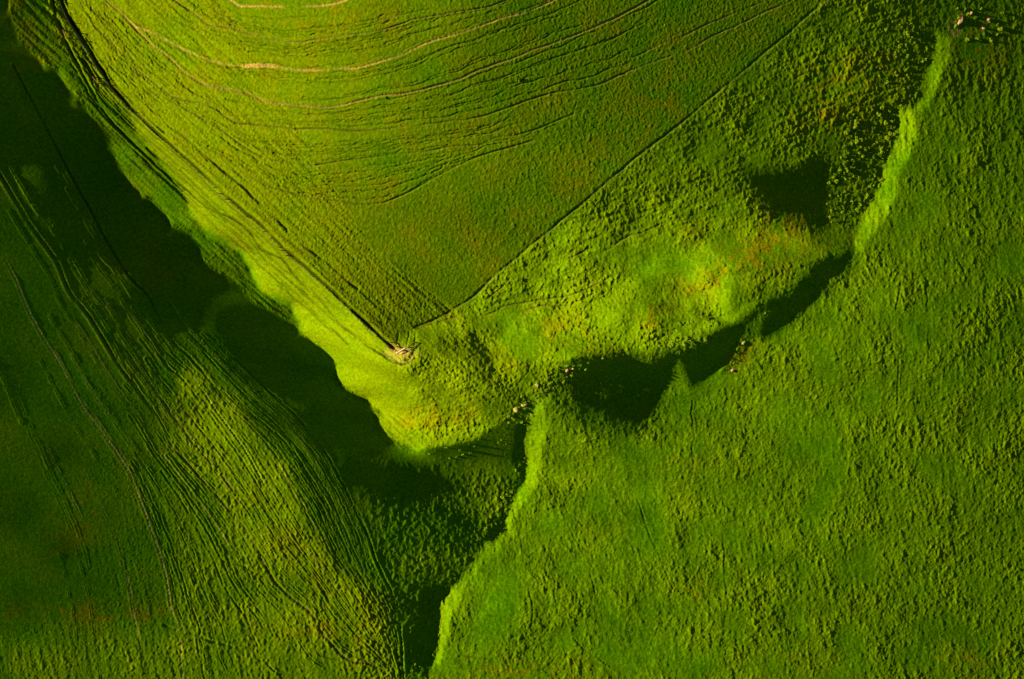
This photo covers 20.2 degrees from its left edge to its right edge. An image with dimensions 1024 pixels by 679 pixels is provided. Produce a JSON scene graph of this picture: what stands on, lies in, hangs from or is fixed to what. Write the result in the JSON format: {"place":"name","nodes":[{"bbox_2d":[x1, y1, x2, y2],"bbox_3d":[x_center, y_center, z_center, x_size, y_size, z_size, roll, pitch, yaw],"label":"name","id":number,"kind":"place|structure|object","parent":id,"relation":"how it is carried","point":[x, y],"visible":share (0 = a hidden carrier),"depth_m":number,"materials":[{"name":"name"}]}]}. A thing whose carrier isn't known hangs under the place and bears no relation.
{"place":"outdoors","nodes":[
{"label":"outdoors","id":0,"kind":"place"},
{"bbox_2d":[0,0,527,678],"bbox_3d":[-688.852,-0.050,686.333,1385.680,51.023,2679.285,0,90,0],"label":"hillside","id":1,"kind":"structure","parent":0,"point":[206,472],"depth_m":688.94,"materials":[{"name":"green plant"}]},
{"bbox_2d":[62,0,825,346],"bbox_3d":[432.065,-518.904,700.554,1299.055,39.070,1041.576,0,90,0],"label":"field","id":2,"kind":"structure","parent":0,"point":[394,172],"depth_m":690.21,"materials":[{"name":"green plant"}]},
{"bbox_2d":[9,0,937,453],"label":"spur","id":3,"kind":"structure","parent":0,"point":[715,208],"depth_m":701.99,"materials":[{"name":"green plant"}]},
{"bbox_2d":[58,1,376,336],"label":"wire fence","id":4,"kind":"object","parent":3,"relation":"on","point":[177,154],"visible":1,"depth_m":689.77,"materials":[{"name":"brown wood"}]},
{"bbox_2d":[387,342,414,353],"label":"corner brace","id":5,"kind":"object","parent":3,"relation":"on","point":[398,348],"visible":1,"depth_m":691.13,"materials":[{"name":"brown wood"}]},
{"bbox_2d":[455,2,825,309],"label":"wire fence","id":6,"kind":"object","parent":3,"relation":"on","point":[637,158],"visible":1,"depth_m":701.22,"materials":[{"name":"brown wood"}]},
{"bbox_2d":[426,0,1023,678],"bbox_3d":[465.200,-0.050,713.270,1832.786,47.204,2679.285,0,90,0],"label":"ground","id":7,"kind":"structure","parent":0,"point":[824,480],"depth_m":711.62,"materials":[{"name":"green plant"}]}
]}

